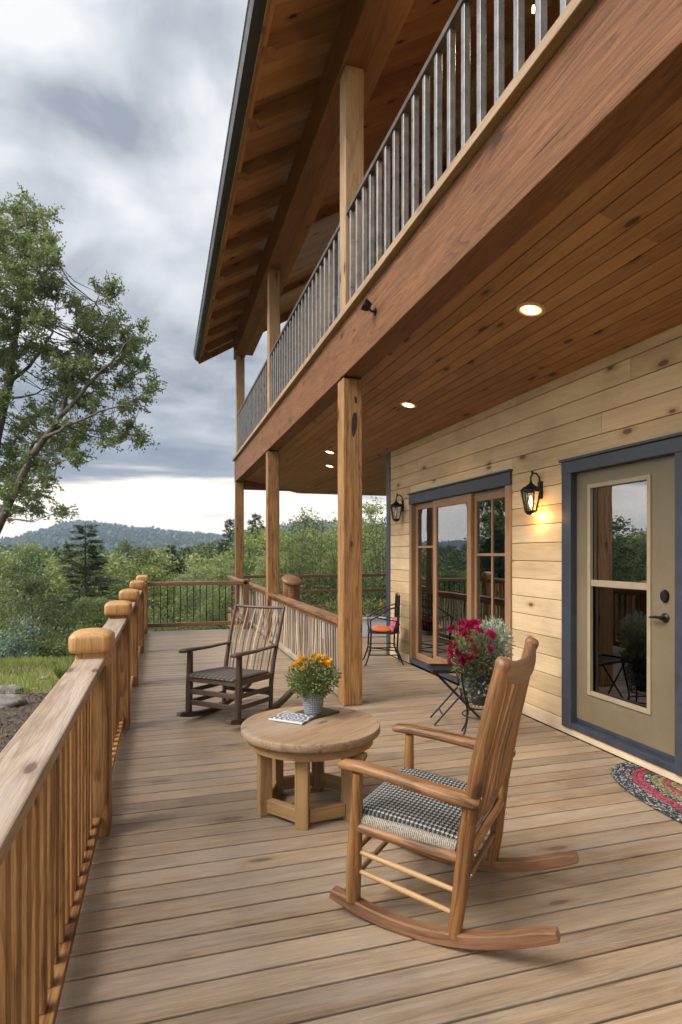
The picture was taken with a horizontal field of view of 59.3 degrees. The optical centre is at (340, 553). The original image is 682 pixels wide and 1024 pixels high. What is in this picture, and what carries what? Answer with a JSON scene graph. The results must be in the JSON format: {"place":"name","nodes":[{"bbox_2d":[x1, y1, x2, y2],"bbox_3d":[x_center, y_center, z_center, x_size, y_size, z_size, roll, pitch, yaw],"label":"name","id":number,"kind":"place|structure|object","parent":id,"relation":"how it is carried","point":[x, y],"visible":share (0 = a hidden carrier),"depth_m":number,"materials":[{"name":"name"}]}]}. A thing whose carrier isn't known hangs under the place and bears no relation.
{"place":"outdoors","nodes":[
{"label":"outdoors","id":0,"kind":"place"},
{"bbox_2d":[0,0,385,537],"label":"sky","id":1,"kind":"structure","parent":0,"point":[114,113],"materials":[{"name":"grey"}]},
{"bbox_2d":[0,529,681,784],"bbox_3d":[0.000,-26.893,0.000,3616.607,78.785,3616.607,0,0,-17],"label":"ground","id":2,"kind":"structure","parent":0,"point":[50,688],"depth_m":11.86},
{"bbox_2d":[0,586,26,642],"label":"broadleaf tree","id":3,"kind":"object","parent":2,"relation":"on","point":[1,601],"visible":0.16,"depth_m":21.67,"materials":[{"name":"green plant"}]},
{"bbox_2d":[0,574,35,647],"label":"broadleaf tree","id":4,"kind":"object","parent":2,"relation":"on","point":[3,584],"visible":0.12,"depth_m":25.62,"materials":[{"name":"green plant"}]},
{"bbox_2d":[0,689,48,752],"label":"mulch bed","id":5,"kind":"object","parent":2,"relation":"on","point":[13,710],"visible":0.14,"depth_m":9.00,"materials":[{"name":"brown wood"}]},
{"bbox_2d":[0,684,23,693],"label":"rock","id":6,"kind":"object","parent":5,"relation":"on","point":[13,689],"visible":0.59,"depth_m":10.52,"materials":[{"name":"stone"}]},
{"bbox_2d":[0,694,27,708],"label":"rock","id":7,"kind":"object","parent":5,"relation":"on","point":[10,700],"visible":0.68,"depth_m":9.51,"materials":[{"name":"stone"}]},
{"bbox_2d":[0,613,54,662],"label":"shrub","id":8,"kind":"object","parent":2,"relation":"on","point":[12,649],"visible":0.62,"depth_m":16.72,"materials":[{"name":"green plant"}]},
{"bbox_2d":[1,541,55,590],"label":"broadleaf tree","id":9,"kind":"object","parent":2,"relation":"on","point":[26,548],"visible":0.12,"depth_m":45.82,"materials":[{"name":"green plant"}]},
{"bbox_2d":[0,547,59,634],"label":"broadleaf tree","id":10,"kind":"object","parent":2,"relation":"on","point":[3,558],"visible":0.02,"depth_m":29.99,"materials":[{"name":"green plant"}]},
{"bbox_2d":[0,553,63,634],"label":"broadleaf tree","id":11,"kind":"object","parent":2,"relation":"on","point":[28,564],"visible":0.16,"depth_m":28.36,"materials":[{"name":"green plant"}]},
{"bbox_2d":[1,564,63,622],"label":"broadleaf tree","id":12,"kind":"object","parent":2,"relation":"on","point":[20,587],"visible":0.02,"depth_m":29.28,"materials":[{"name":"green plant"}]},
{"bbox_2d":[24,554,50,575],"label":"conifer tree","id":13,"kind":"object","parent":2,"relation":"on","point":[33,555],"depth_m":40.83,"materials":[{"name":"green plant"}]},
{"bbox_2d":[0,655,75,747],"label":"lawn grass","id":14,"kind":"structure","parent":2,"relation":"on","point":[29,662],"depth_m":12.64,"materials":[{"name":"green plant"}]},
{"bbox_2d":[0,571,77,656],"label":"broadleaf tree","id":15,"kind":"object","parent":2,"relation":"on","point":[31,586],"visible":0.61,"depth_m":18.77,"materials":[{"name":"green plant"}]},
{"bbox_2d":[10,550,74,634],"bbox_3d":[-17.180,5.662,36.474,8.133,11.774,8.737,0,0,-30],"label":"broadleaf tree","id":16,"kind":"object","parent":2,"relation":"on","point":[49,571],"visible":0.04,"depth_m":36.00,"materials":[{"name":"green plant"}]},
{"bbox_2d":[22,603,65,641],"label":"broadleaf tree","id":17,"kind":"object","parent":2,"relation":"on","point":[44,619],"visible":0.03,"depth_m":24.68,"materials":[{"name":"green plant"}]},
{"bbox_2d":[9,611,84,659],"bbox_3d":[-8.345,2.524,17.532,2.581,1.664,2.409,0,0,40],"label":"shrub","id":18,"kind":"object","parent":2,"relation":"on","point":[42,648],"visible":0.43,"depth_m":16.85,"materials":[{"name":"green plant"}]},
{"bbox_2d":[42,548,75,585],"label":"broadleaf tree","id":19,"kind":"object","parent":2,"relation":"on","point":[55,563],"visible":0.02,"depth_m":41.88,"materials":[{"name":"green plant"}]},
{"bbox_2d":[51,663,70,678],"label":"grass tuft","id":20,"kind":"object","parent":2,"relation":"on","point":[59,673],"visible":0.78,"depth_m":11.83,"materials":[{"name":"green plant"}]},
{"bbox_2d":[35,619,101,658],"bbox_3d":[-7.820,2.621,17.509,2.130,1.361,2.234,0,0,-17],"label":"shrub","id":21,"kind":"object","parent":2,"relation":"on","point":[60,646],"visible":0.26,"depth_m":17.02,"materials":[{"name":"green plant"}]},
{"bbox_2d":[22,547,130,635],"bbox_3d":[-12.651,4.731,30.150,9.272,10.133,8.630,0,0,-12],"label":"broadleaf tree","id":22,"kind":"object","parent":2,"relation":"on","point":[62,584],"visible":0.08,"depth_m":29.24,"materials":[{"name":"green plant"}]},
{"bbox_2d":[34,523,123,645],"bbox_3d":[-10.041,2.615,23.817,6.190,7.683,5.563,0,0,22],"label":"conifer tree","id":23,"kind":"object","parent":2,"relation":"on","point":[79,570],"visible":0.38,"depth_m":23.87,"materials":[{"name":"green plant"}]},
{"bbox_2d":[55,596,105,645],"bbox_3d":[-8.458,2.838,19.853,2.016,2.851,2.032,0,0,-3],"label":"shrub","id":24,"kind":"object","parent":2,"relation":"on","point":[82,603],"visible":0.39,"depth_m":19.68,"materials":[{"name":"green plant"}]},
{"bbox_2d":[0,182,167,533],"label":"tall tree","id":25,"kind":"object","parent":2,"relation":"on","point":[69,374],"visible":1,"depth_m":14.40,"materials":[{"name":"green plant"}]},
{"bbox_2d":[43,553,134,610],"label":"broadleaf tree","id":26,"kind":"object","parent":2,"relation":"on","point":[115,559],"visible":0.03,"depth_m":32.30,"materials":[{"name":"green plant"}]},
{"bbox_2d":[77,597,109,627],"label":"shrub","id":27,"kind":"object","parent":2,"relation":"on","point":[99,604],"visible":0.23,"depth_m":20.17,"materials":[{"name":"green plant"}]},
{"bbox_2d":[67,544,129,569],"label":"broadleaf tree","id":28,"kind":"object","parent":2,"relation":"on","point":[109,555],"visible":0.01,"depth_m":49.65,"materials":[{"name":"green plant"}]},
{"bbox_2d":[111,539,140,570],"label":"broadleaf tree","id":29,"kind":"object","parent":2,"relation":"on","point":[125,549],"visible":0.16,"depth_m":57.87,"materials":[{"name":"green plant"}]},
{"bbox_2d":[88,553,196,626],"bbox_3d":[-8.769,4.394,28.407,6.616,8.917,6.563,0,0,-35],"label":"broadleaf tree","id":30,"kind":"object","parent":2,"relation":"on","point":[148,560],"visible":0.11,"depth_m":28.20,"materials":[{"name":"green plant"}]},
{"bbox_2d":[116,548,172,628],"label":"broadleaf tree","id":31,"kind":"object","parent":2,"relation":"on","point":[137,556],"visible":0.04,"depth_m":28.24,"materials":[{"name":"green plant"}]},
{"bbox_2d":[125,565,176,631],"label":"broadleaf tree","id":32,"kind":"object","parent":2,"relation":"on","point":[159,574],"visible":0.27,"depth_m":22.91,"materials":[{"name":"green plant"}]},
{"bbox_2d":[124,541,187,575],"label":"broadleaf tree","id":33,"kind":"object","parent":2,"relation":"on","point":[158,550],"depth_m":54.35,"materials":[{"name":"green plant"}]},
{"bbox_2d":[148,605,185,631],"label":"shrub","id":34,"kind":"object","parent":2,"relation":"on","point":[151,620],"visible":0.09,"depth_m":18.47,"materials":[{"name":"green plant"}]},
{"bbox_2d":[131,553,204,619],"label":"broadleaf tree","id":35,"kind":"object","parent":2,"relation":"on","point":[185,560],"visible":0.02,"depth_m":29.93,"materials":[{"name":"green plant"}]},
{"bbox_2d":[150,573,190,629],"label":"broadleaf tree","id":36,"kind":"object","parent":2,"relation":"on","point":[173,599],"visible":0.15,"depth_m":23.15,"materials":[{"name":"green plant"}]},
{"bbox_2d":[164,543,179,579],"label":"conifer tree","id":37,"kind":"object","parent":2,"relation":"on","point":[172,550],"visible":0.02,"depth_m":52.12,"materials":[{"name":"green plant"}]},
{"bbox_2d":[162,586,183,622],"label":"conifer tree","id":38,"kind":"object","parent":2,"relation":"on","point":[170,605],"visible":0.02,"depth_m":24.07,"materials":[{"name":"green plant"}]},
{"bbox_2d":[148,599,201,631],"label":"shrub","id":39,"kind":"object","parent":2,"relation":"on","point":[178,620],"visible":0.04,"depth_m":18.63,"materials":[{"name":"green plant"}]},
{"bbox_2d":[167,554,192,613],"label":"conifer tree","id":40,"kind":"object","parent":2,"relation":"on","point":[178,564],"visible":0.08,"depth_m":29.59,"materials":[{"name":"green plant"}]},
{"bbox_2d":[165,607,205,630],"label":"shrub","id":41,"kind":"object","parent":2,"relation":"on","point":[185,618],"visible":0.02,"depth_m":20.07,"materials":[{"name":"green plant"}]},
{"bbox_2d":[0,519,378,574],"bbox_3d":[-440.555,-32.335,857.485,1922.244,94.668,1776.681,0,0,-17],"label":"distant forest","id":42,"kind":"object","parent":2,"relation":"on","point":[55,537],"visible":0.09,"depth_m":853.91,"materials":[{"name":"green plant"}]},
{"bbox_2d":[163,552,218,597],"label":"broadleaf tree","id":43,"kind":"object","parent":2,"relation":"on","point":[194,559],"visible":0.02,"depth_m":34.87,"materials":[{"name":"green plant"}]},
{"bbox_2d":[165,565,223,629],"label":"broadleaf tree","id":44,"kind":"object","parent":2,"relation":"on","point":[190,589],"visible":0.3,"depth_m":21.86,"materials":[{"name":"green plant"}]},
{"bbox_2d":[179,543,222,564],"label":"broadleaf tree","id":45,"kind":"object","parent":2,"relation":"on","point":[199,552],"visible":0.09,"depth_m":44.46,"materials":[{"name":"green plant"}]},
{"bbox_2d":[186,564,224,628],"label":"broadleaf tree","id":46,"kind":"object","parent":2,"relation":"on","point":[209,567],"visible":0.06,"depth_m":26.61,"materials":[{"name":"green plant"}]},
{"bbox_2d":[183,599,229,629],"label":"shrub","id":47,"kind":"object","parent":2,"relation":"on","point":[209,610],"visible":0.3,"depth_m":17.86,"materials":[{"name":"green plant"}]},
{"bbox_2d":[191,568,234,619],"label":"broadleaf tree","id":48,"kind":"object","parent":2,"relation":"on","point":[221,577],"visible":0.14,"depth_m":25.41,"materials":[{"name":"green plant"}]},
{"bbox_2d":[193,580,234,629],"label":"shrub","id":49,"kind":"object","parent":2,"relation":"on","point":[222,596],"visible":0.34,"depth_m":18.67,"materials":[{"name":"green plant"}]},
{"bbox_2d":[171,545,257,613],"bbox_3d":[-6.373,3.692,31.553,7.050,8.252,7.574,0,0,-30],"label":"broadleaf tree","id":50,"kind":"object","parent":2,"relation":"on","point":[210,563],"visible":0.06,"depth_m":31.49,"materials":[{"name":"green plant"}]},
{"bbox_2d":[215,541,228,557],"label":"conifer tree","id":51,"kind":"object","parent":2,"relation":"on","point":[222,544],"visible":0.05,"depth_m":54.34,"materials":[{"name":"green plant"}]},
{"bbox_2d":[217,517,234,561],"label":"conifer tree","id":52,"kind":"object","parent":2,"relation":"on","point":[230,523],"visible":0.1,"depth_m":59.64,"materials":[{"name":"green plant"}]},
{"bbox_2d":[217,558,234,612],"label":"broadleaf tree","id":53,"kind":"object","parent":2,"relation":"on","point":[231,564],"visible":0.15,"depth_m":25.25,"materials":[{"name":"green plant"}]},
{"bbox_2d":[203,570,253,619],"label":"broadleaf tree","id":54,"kind":"object","parent":2,"relation":"on","point":[224,588],"visible":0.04,"depth_m":25.96,"materials":[{"name":"green plant"}]},
{"bbox_2d":[196,529,298,598],"bbox_3d":[-4.216,2.449,27.895,5.059,7.158,5.435,0,0,0],"label":"broadleaf tree","id":55,"kind":"object","parent":2,"relation":"on","point":[248,563],"visible":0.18,"depth_m":27.47,"materials":[{"name":"green plant"}]},
{"bbox_2d":[244,513,264,560],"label":"conifer tree","id":56,"kind":"object","parent":2,"relation":"on","point":[257,518],"visible":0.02,"depth_m":45.93,"materials":[{"name":"green plant"}]},
{"bbox_2d":[250,551,288,605],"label":"broadleaf tree","id":57,"kind":"object","parent":2,"relation":"on","point":[263,565],"visible":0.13,"depth_m":22.78,"materials":[{"name":"green plant"}]},
{"bbox_2d":[250,556,300,594],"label":"broadleaf tree","id":58,"kind":"object","parent":2,"relation":"on","point":[262,572],"visible":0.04,"depth_m":22.41,"materials":[{"name":"green plant"}]},
{"bbox_2d":[228,520,325,589],"bbox_3d":[-3.943,3.433,32.843,6.918,10.450,7.432,0,0,-13],"label":"broadleaf tree","id":59,"kind":"object","parent":2,"relation":"on","point":[263,533],"visible":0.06,"depth_m":32.55,"materials":[{"name":"green plant"}]},
{"bbox_2d":[258,532,320,589],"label":"broadleaf tree","id":60,"kind":"object","parent":2,"relation":"on","point":[282,543],"depth_m":39.56,"materials":[{"name":"green plant"}]},
{"bbox_2d":[258,507,333,609],"bbox_3d":[-1.599,0.560,19.447,2.807,4.274,2.947,0,0,-17],"label":"shrub","id":61,"kind":"object","parent":2,"relation":"on","point":[297,565],"visible":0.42,"depth_m":19.35,"materials":[{"name":"green plant"}]},
{"bbox_2d":[280,536,320,602],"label":"broadleaf tree","id":62,"kind":"object","parent":2,"relation":"on","point":[295,540],"visible":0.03,"depth_m":29.41,"materials":[{"name":"green plant"}]},
{"bbox_2d":[279,514,324,579],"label":"broadleaf tree","id":63,"kind":"object","parent":2,"relation":"on","point":[301,522],"visible":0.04,"depth_m":49.97,"materials":[{"name":"green plant"}]},
{"bbox_2d":[279,541,331,604],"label":"broadleaf tree","id":64,"kind":"object","parent":2,"relation":"on","point":[300,547],"visible":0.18,"depth_m":21.59,"materials":[{"name":"green plant"}]},
{"bbox_2d":[284,527,330,586],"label":"broadleaf tree","id":65,"kind":"object","parent":2,"relation":"on","point":[309,534],"visible":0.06,"depth_m":34.78,"materials":[{"name":"green plant"}]},
{"bbox_2d":[279,518,337,608],"bbox_3d":[-0.831,0.747,20.460,2.844,4.034,2.751,0,0,-17],"label":"shrub","id":66,"kind":"object","parent":2,"relation":"on","point":[301,568],"visible":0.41,"depth_m":20.13,"materials":[{"name":"green plant"}]},
{"bbox_2d":[313,550,337,598],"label":"broadleaf tree","id":67,"kind":"object","parent":2,"relation":"on","point":[330,557],"visible":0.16,"depth_m":20.58,"materials":[{"name":"green plant"}]},
{"bbox_2d":[304,512,375,554],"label":"broadleaf tree","id":68,"kind":"object","parent":2,"relation":"on","point":[327,533],"visible":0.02,"depth_m":46.02,"materials":[{"name":"green plant"}]},
{"bbox_2d":[305,523,380,600],"bbox_3d":[0.428,2.483,31.615,6.788,8.569,6.318,0,0,-40],"label":"broadleaf tree","id":69,"kind":"object","parent":2,"relation":"on","point":[337,547],"visible":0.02,"depth_m":31.27,"materials":[{"name":"green plant"}]},
{"bbox_2d":[304,522,384,609],"bbox_3d":[0.125,0.785,19.505,2.833,3.660,2.910,0,0,-17],"label":"shrub","id":70,"kind":"object","parent":2,"relation":"on","point":[330,595],"visible":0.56,"depth_m":19.27,"materials":[{"name":"green plant"}]},
{"bbox_2d":[336,512,385,603],"bbox_3d":[1.096,0.596,20.466,2.897,4.234,2.698,0,0,-17],"label":"shrub","id":71,"kind":"object","parent":2,"relation":"on","point":[380,551],"visible":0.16,"depth_m":20.07,"materials":[{"name":"green plant"}]},
{"bbox_2d":[362,550,384,601],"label":"broadleaf tree","id":72,"kind":"object","parent":2,"relation":"on","point":[369,554],"visible":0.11,"depth_m":22.69,"materials":[{"name":"green plant"}]},
{"bbox_2d":[362,500,385,593],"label":"broadleaf tree","id":73,"kind":"object","parent":2,"relation":"on","point":[368,510],"visible":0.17,"depth_m":26.87,"materials":[{"name":"green plant"}]},
{"bbox_2d":[362,496,385,608],"bbox_3d":[1.505,0.356,19.594,2.788,4.421,2.722,0,0,-17],"label":"shrub","id":74,"kind":"object","parent":2,"relation":"on","point":[382,583],"visible":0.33,"depth_m":19.27,"materials":[{"name":"green plant"}]},
{"bbox_2d":[364,521,385,549],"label":"broadleaf tree","id":75,"kind":"object","parent":2,"relation":"on","point":[376,532],"visible":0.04,"depth_m":35.16,"materials":[{"name":"green plant"}]},
{"bbox_2d":[193,0,681,783],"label":"timber house","id":76,"kind":"structure","parent":2,"relation":"on","point":[557,190],"depth_m":5.24,"materials":[{"name":"brown wood"}]},
{"bbox_2d":[237,582,337,694],"bbox_3d":[-1.238,1.070,10.498,0.170,0.850,8.950,0,0,-17],"label":"porch railing","id":77,"kind":"object","parent":76,"relation":"attached to","point":[293,648],"visible":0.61,"depth_m":8.31,"materials":[{"name":"brown wood"}]},
{"bbox_2d":[55,610,681,1023],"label":"deck","id":78,"kind":"structure","parent":76,"relation":"attached to","point":[207,894],"depth_m":2.72,"materials":[{"name":"brown wood"}]},
{"bbox_2d":[0,575,148,1023],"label":"deck railing","id":79,"kind":"object","parent":78,"relation":"on","point":[58,753],"visible":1,"depth_m":2.09,"materials":[{"name":"brown wood"}]},
{"bbox_2d":[176,604,293,724],"bbox_3d":[-0.963,1.026,5.732,0.656,1.009,1.106,0,0,26],"label":"rocking chair","id":80,"kind":"object","parent":78,"relation":"on","point":[239,679],"visible":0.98,"depth_m":5.56,"materials":[{"name":"brown wood"}]},
{"bbox_2d":[147,574,385,628],"bbox_3d":[0.009,1.030,14.370,8.780,1.000,3.260,0,0,-17],"label":"back railing","id":81,"kind":"object","parent":78,"relation":"on","point":[243,582],"visible":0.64,"depth_m":12.01,"materials":[{"name":"brown wood"}]},
{"bbox_2d":[282,575,301,605],"bbox_3d":[-0.935,0.970,11.374,0.397,1.121,0.398,0,0,-17],"label":"log post","id":82,"kind":"object","parent":78,"relation":"on","point":[291,585],"visible":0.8,"depth_m":11.27,"materials":[{"name":"brown wood"}]},
{"bbox_2d":[241,706,379,829],"bbox_3d":[-0.183,1.279,3.634,0.840,0.501,0.840,0,0,-17],"label":"round table","id":83,"kind":"object","parent":78,"relation":"on","point":[345,733],"visible":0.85,"depth_m":3.43,"materials":[{"name":"brown wood"}]},
{"bbox_2d":[269,711,315,724],"bbox_3d":[-0.300,1.022,3.724,0.235,0.011,0.185,0,0,25],"label":"magazine","id":84,"kind":"object","parent":83,"relation":"on","point":[293,718],"visible":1,"depth_m":3.71,"materials":[{"name":"white paper"}]},
{"bbox_2d":[293,707,339,718],"bbox_3d":[-0.170,1.023,3.846,0.270,0.009,0.190,0,0,-45],"label":"wooden board","id":85,"kind":"object","parent":83,"relation":"on","point":[326,711],"visible":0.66,"depth_m":3.83,"materials":[{"name":"brown wood"}]},
{"bbox_2d":[284,653,341,715],"bbox_3d":[-0.173,0.823,3.808,0.368,0.388,0.374,0,0,-17],"label":"flower pot","id":86,"kind":"object","parent":85,"relation":"on","point":[315,685],"visible":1,"depth_m":3.75,"materials":[{"name":"yellow plant"}]},
{"bbox_2d":[319,597,385,637],"bbox_3d":[0.559,1.163,11.120,2.140,0.735,0.575,0,0,-17],"label":"planter","id":87,"kind":"object","parent":78,"relation":"on","point":[374,622],"visible":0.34,"depth_m":10.99,"materials":[{"name":"white paint"}]},
{"bbox_2d":[362,593,403,665],"bbox_3d":[0.580,1.048,8.377,0.547,0.972,0.551,0,0,-2],"label":"wire chair","id":88,"kind":"object","parent":78,"relation":"on","point":[396,613],"visible":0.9,"depth_m":8.18,"materials":[{"name":"black metal"}]},
{"bbox_2d":[372,625,390,631],"bbox_3d":[0.576,1.052,8.369,0.278,0.053,0.280,4,7,13],"label":"cushion","id":89,"kind":"object","parent":88,"relation":"on","point":[378,628],"visible":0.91,"depth_m":8.29,"materials":[{"name":"fabric"}]},
{"bbox_2d":[389,617,397,634],"bbox_3d":[0.732,1.013,8.369,0.100,0.257,0.260,20,-1,-1],"label":"cushion","id":90,"kind":"object","parent":88,"relation":"on","point":[393,626],"visible":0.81,"depth_m":8.27,"materials":[{"name":"pink fabric"}]},
{"bbox_2d":[329,637,578,949],"bbox_3d":[0.513,0.958,2.631,0.929,1.143,0.724,0,0,27],"label":"rocking chair","id":91,"kind":"object","parent":78,"relation":"on","point":[437,817],"visible":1,"depth_m":2.44,"materials":[{"name":"brown wood"}]},
{"bbox_2d":[428,664,492,724],"bbox_3d":[1.080,1.281,5.450,0.536,0.498,0.312,0,0,0],"label":"folding table","id":92,"kind":"object","parent":78,"relation":"on","point":[435,669],"visible":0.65,"depth_m":5.37,"materials":[{"name":"black metal"}]},
{"bbox_2d":[455,667,491,734],"bbox_3d":[1.154,1.244,4.955,0.420,0.570,0.420,0,0,16],"label":"wire plant stand","id":93,"kind":"object","parent":78,"relation":"on","point":[466,702],"visible":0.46,"depth_m":4.86,"materials":[{"name":"black metal"}]},
{"bbox_2d":[445,613,515,705],"bbox_3d":[1.125,0.871,4.924,0.668,0.748,0.504,0,0,-17],"label":"flower pot","id":94,"kind":"object","parent":93,"relation":"in","point":[479,653],"visible":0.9,"depth_m":4.84,"materials":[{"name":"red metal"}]},
{"bbox_2d":[611,762,681,822],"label":"braided rug","id":95,"kind":"object","parent":78,"relation":"on","point":[660,793],"visible":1,"depth_m":3.87,"materials":[{"name":"multicoloured fabric"}]},
{"bbox_2d":[361,298,376,315],"bbox_3d":[0.229,-2.075,5.052,0.130,0.129,0.098,0,0,-17],"label":"spotlight","id":96,"kind":"object","parent":76,"relation":"attached to","point":[367,305],"visible":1,"depth_m":5.02,"materials":[{"name":"black metal"}]},
{"bbox_2d":[390,493,403,521],"bbox_3d":[0.792,-0.653,8.554,0.198,0.406,0.186,0,0,-17],"label":"wall lantern","id":97,"kind":"object","parent":76,"relation":"attached to","point":[398,506],"depth_m":8.52,"materials":[{"name":"black metal"}]},
{"bbox_2d":[237,0,570,449],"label":"balcony railing","id":98,"kind":"object","parent":76,"relation":"on","point":[315,313],"visible":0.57,"depth_m":4.78,"materials":[{"name":"wood"},{"name":"dark grey metal"}]},
{"bbox_2d":[400,401,416,407],"bbox_3d":[0.755,-1.665,6.722,0.196,0.052,0.200,0,0,-17],"label":"ceiling light","id":99,"kind":"object","parent":76,"relation":"attached to","point":[406,404],"visible":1,"depth_m":6.70,"materials":[{"name":"beige glass"}]},
{"bbox_2d":[416,501,432,663],"bbox_3d":[1.143,0.390,7.931,0.038,2.124,0.690,0,0,-17],"label":"window","id":100,"kind":"structure","parent":76,"relation":"in","point":[424,511],"depth_m":8.02,"materials":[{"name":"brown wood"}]},
{"bbox_2d":[433,493,473,678],"bbox_3d":[1.328,0.390,7.167,0.038,2.124,0.980,0,0,-17],"label":"window","id":101,"kind":"structure","parent":76,"relation":"in","point":[453,517],"depth_m":7.18,"materials":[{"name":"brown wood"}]},
{"bbox_2d":[474,487,504,656],"bbox_3d":[1.606,0.390,6.376,0.038,2.124,0.755,0,0,-17],"label":"window","id":102,"kind":"structure","parent":76,"relation":"in","point":[489,506],"depth_m":6.43,"materials":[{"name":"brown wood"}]},
{"bbox_2d":[516,302,545,316],"bbox_3d":[1.327,-1.704,4.190,0.196,0.052,0.200,0,0,-17],"label":"ceiling light","id":103,"kind":"object","parent":76,"relation":"attached to","point":[529,309],"visible":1,"depth_m":4.18,"materials":[{"name":"beige glass"}]},
{"bbox_2d":[520,471,542,514],"bbox_3d":[1.723,-0.549,5.429,0.198,0.406,0.186,0,0,-17],"label":"wall lantern","id":104,"kind":"object","parent":76,"relation":"attached to","point":[536,491],"depth_m":5.40,"materials":[{"name":"black metal"}]},
{"bbox_2d":[577,455,674,755],"bbox_3d":[2.121,0.354,4.513,0.105,2.048,1.060,0,0,-17],"label":"door","id":105,"kind":"structure","parent":76,"relation":"in","point":[626,512],"depth_m":4.50,"materials":[{"name":"paint"}]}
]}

